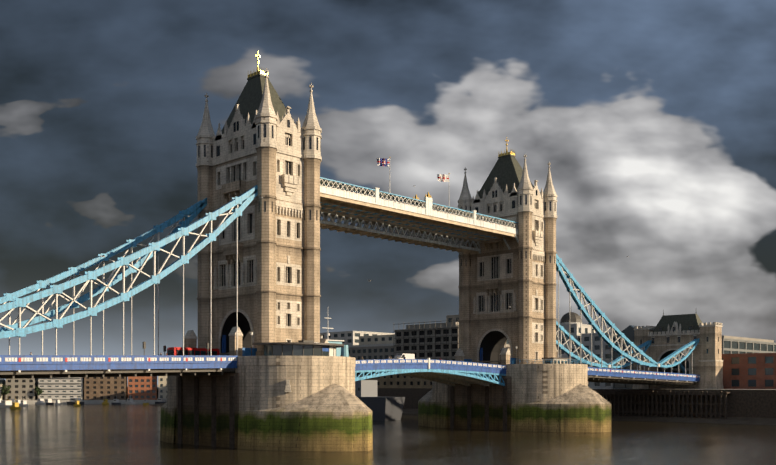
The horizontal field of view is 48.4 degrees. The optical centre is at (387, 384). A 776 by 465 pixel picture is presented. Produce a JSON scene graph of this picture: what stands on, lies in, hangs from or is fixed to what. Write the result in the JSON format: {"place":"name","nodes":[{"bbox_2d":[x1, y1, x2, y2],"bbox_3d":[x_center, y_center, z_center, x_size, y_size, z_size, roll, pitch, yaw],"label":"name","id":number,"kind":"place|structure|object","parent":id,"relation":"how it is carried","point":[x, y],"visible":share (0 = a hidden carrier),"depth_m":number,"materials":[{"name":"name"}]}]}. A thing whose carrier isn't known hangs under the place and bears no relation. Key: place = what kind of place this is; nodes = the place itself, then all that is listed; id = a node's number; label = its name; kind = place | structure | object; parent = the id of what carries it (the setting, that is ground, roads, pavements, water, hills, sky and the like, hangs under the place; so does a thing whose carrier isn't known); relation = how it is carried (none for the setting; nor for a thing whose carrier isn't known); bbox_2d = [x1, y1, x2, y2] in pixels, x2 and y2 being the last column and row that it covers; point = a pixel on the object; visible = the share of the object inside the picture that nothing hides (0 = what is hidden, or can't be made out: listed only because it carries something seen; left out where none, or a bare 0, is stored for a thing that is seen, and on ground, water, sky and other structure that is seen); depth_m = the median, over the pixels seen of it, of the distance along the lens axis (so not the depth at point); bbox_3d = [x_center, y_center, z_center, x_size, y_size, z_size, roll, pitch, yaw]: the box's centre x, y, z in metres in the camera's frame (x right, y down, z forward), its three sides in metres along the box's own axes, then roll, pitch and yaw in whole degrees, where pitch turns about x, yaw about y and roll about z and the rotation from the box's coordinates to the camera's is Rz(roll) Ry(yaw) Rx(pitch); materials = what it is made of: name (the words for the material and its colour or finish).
{"place":"outdoors","nodes":[
{"label":"outdoors","id":0,"kind":"place"},
{"bbox_2d":[0,387,775,464],"bbox_3d":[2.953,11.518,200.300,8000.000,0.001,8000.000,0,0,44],"label":"river water","id":1,"kind":"structure","parent":0,"point":[88,434],"depth_m":163.39,"materials":[{"name":"brown liquid"}]},
{"bbox_2d":[0,400,11,407],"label":"boat","id":2,"kind":"object","parent":1,"relation":"on","point":[6,403],"visible":0.85,"depth_m":428.77,"materials":[{"name":"white"}]},
{"bbox_2d":[10,398,20,409],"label":"boat","id":3,"kind":"object","parent":1,"relation":"on","point":[15,404],"visible":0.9,"depth_m":402.29,"materials":[{"name":"yellow"}]},
{"bbox_2d":[19,400,28,405],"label":"boat","id":4,"kind":"object","parent":1,"relation":"on","point":[23,402],"visible":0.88,"depth_m":456.94,"materials":[{"name":"white"}]},
{"bbox_2d":[35,399,45,404],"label":"boat","id":5,"kind":"object","parent":1,"relation":"on","point":[40,402],"visible":0.85,"depth_m":497.22,"materials":[{"name":"white"}]},
{"bbox_2d":[45,399,53,404],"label":"boat","id":6,"kind":"object","parent":1,"relation":"on","point":[48,401],"visible":0.85,"depth_m":493.57,"materials":[{"name":"grey"}]},
{"bbox_2d":[67,398,83,404],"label":"boat","id":7,"kind":"object","parent":1,"relation":"on","point":[72,400],"visible":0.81,"depth_m":504.02,"materials":[{"name":"grey"}]},
{"bbox_2d":[111,399,120,404],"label":"boat","id":8,"kind":"object","parent":1,"relation":"on","point":[115,401],"visible":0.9,"depth_m":495.15,"materials":[{"name":"grey"}]},
{"bbox_2d":[125,394,134,403],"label":"boat","id":9,"kind":"object","parent":1,"relation":"on","point":[130,401],"visible":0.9,"depth_m":511.38,"materials":[{"name":"white"}]},
{"bbox_2d":[155,398,164,403],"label":"boat","id":10,"kind":"object","parent":1,"relation":"on","point":[161,400],"visible":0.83,"depth_m":514.67,"materials":[{"name":"grey"}]},
{"bbox_2d":[160,356,372,451],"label":"pier","id":11,"kind":"structure","parent":1,"relation":"in","point":[293,403],"depth_m":152.47,"materials":[{"name":"stone"}]},
{"bbox_2d":[0,355,236,378],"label":"side span deck","id":12,"kind":"structure","parent":11,"relation":"on","point":[40,366],"depth_m":138.73,"materials":[{"name":"blue paint"}]},
{"bbox_2d":[167,347,219,354],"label":"red bus","id":13,"kind":"object","parent":12,"relation":"on","point":[187,351],"visible":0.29,"depth_m":161.78,"materials":[{"name":"red metal"}]},
{"bbox_2d":[184,326,327,355],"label":"tower gate piers","id":14,"kind":"structure","parent":11,"relation":"on","point":[190,339],"depth_m":159.01,"materials":[{"name":"stone"}]},
{"bbox_2d":[196,55,321,355],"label":"tower","id":15,"kind":"structure","parent":11,"relation":"on","point":[266,144],"depth_m":166.16,"materials":[{"name":"stone"}]},
{"bbox_2d":[0,185,257,355],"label":"suspension chains","id":16,"kind":"object","parent":15,"relation":"attached to","point":[184,228],"visible":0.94,"depth_m":147.72,"materials":[{"name":"blue paint"}]},
{"bbox_2d":[252,340,343,355],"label":"pier kiosk","id":17,"kind":"object","parent":11,"relation":"on","point":[305,348],"visible":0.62,"depth_m":155.70,"materials":[{"name":"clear glass"}]},
{"bbox_2d":[322,318,404,420],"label":"moored ship","id":18,"kind":"object","parent":1,"relation":"on","point":[386,408],"visible":0.29,"depth_m":279.84,"materials":[{"name":"white"}]},
{"bbox_2d":[418,364,610,432],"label":"pier","id":19,"kind":"structure","parent":1,"relation":"in","point":[545,398],"depth_m":212.41,"materials":[{"name":"stone"}]},
{"bbox_2d":[355,358,506,385],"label":"bascule span","id":20,"kind":"object","parent":19,"relation":"on","point":[449,372],"visible":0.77,"depth_m":200.34,"materials":[{"name":"blue paint"}]},
{"bbox_2d":[393,353,414,358],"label":"white van","id":21,"kind":"object","parent":20,"relation":"on","point":[407,356],"visible":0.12,"depth_m":194.36,"materials":[{"name":"white metal"}]},
{"bbox_2d":[454,345,557,363],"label":"tower gate piers","id":22,"kind":"structure","parent":19,"relation":"on","point":[505,354],"depth_m":218.71,"materials":[{"name":"stone"}]},
{"bbox_2d":[458,138,556,363],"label":"tower","id":23,"kind":"structure","parent":19,"relation":"on","point":[497,277],"depth_m":225.35,"materials":[{"name":"stone"}]},
{"bbox_2d":[320,177,518,253],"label":"level walkways","id":24,"kind":"structure","parent":23,"relation":"attached to","point":[461,228],"depth_m":198.71,"materials":[{"name":"paint"}]},
{"bbox_2d":[377,157,389,192],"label":"union flag","id":25,"kind":"object","parent":24,"relation":"on","point":[383,162],"visible":1,"depth_m":187.68,"materials":[{"name":"multicoloured fabric"}]},
{"bbox_2d":[437,173,449,181],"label":"flag","id":26,"kind":"object","parent":24,"relation":"on","point":[443,178],"visible":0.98,"depth_m":201.89,"materials":[{"name":"fabric"}]},
{"bbox_2d":[505,254,698,373],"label":"suspension chains","id":27,"kind":"object","parent":23,"relation":"attached to","point":[561,269],"visible":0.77,"depth_m":258.65,"materials":[{"name":"blue paint"}]},
{"bbox_2d":[542,357,586,363],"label":"pier cabin","id":28,"kind":"object","parent":19,"relation":"on","point":[553,360],"visible":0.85,"depth_m":217.53,"materials":[{"name":"stone"}]},
{"bbox_2d":[588,367,699,384],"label":"side span deck","id":29,"kind":"structure","parent":19,"relation":"on","point":[610,375],"depth_m":265.60,"materials":[{"name":"blue paint"}]},
{"bbox_2d":[0,0,775,384],"label":"sky","id":30,"kind":"structure","parent":0,"point":[654,121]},
{"bbox_2d":[127,385,775,424],"bbox_3d":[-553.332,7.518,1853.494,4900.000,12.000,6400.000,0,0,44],"label":"bank ground","id":31,"kind":"structure","parent":0,"point":[752,406],"depth_m":269.86,"materials":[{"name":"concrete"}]},
{"bbox_2d":[1,385,9,399],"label":"tree","id":32,"kind":"object","parent":31,"relation":"on","point":[4,390],"visible":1,"depth_m":506.40,"materials":[{"name":"green plant"}]},
{"bbox_2d":[34,386,42,398],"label":"tree","id":33,"kind":"object","parent":31,"relation":"on","point":[37,391],"visible":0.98,"depth_m":511.18,"materials":[{"name":"green plant"}]},
{"bbox_2d":[0,376,166,403],"bbox_3d":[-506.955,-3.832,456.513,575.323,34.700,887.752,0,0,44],"label":"waterfront buildings","id":34,"kind":"structure","parent":31,"relation":"on","point":[95,390],"depth_m":519.35,"materials":[{"name":"beige brick"}]},
{"bbox_2d":[320,312,775,388],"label":"background buildings","id":35,"kind":"structure","parent":31,"relation":"on","point":[749,363],"depth_m":347.25,"materials":[{"name":"grey brick"}]},
{"bbox_2d":[595,390,731,418],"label":"timber wharf","id":36,"kind":"structure","parent":31,"relation":"on","point":[665,403],"depth_m":276.32,"materials":[{"name":"brown wood"}]},
{"bbox_2d":[633,309,723,388],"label":"abutment tower","id":37,"kind":"structure","parent":31,"relation":"on","point":[667,335],"depth_m":296.92,"materials":[{"name":"stone"}]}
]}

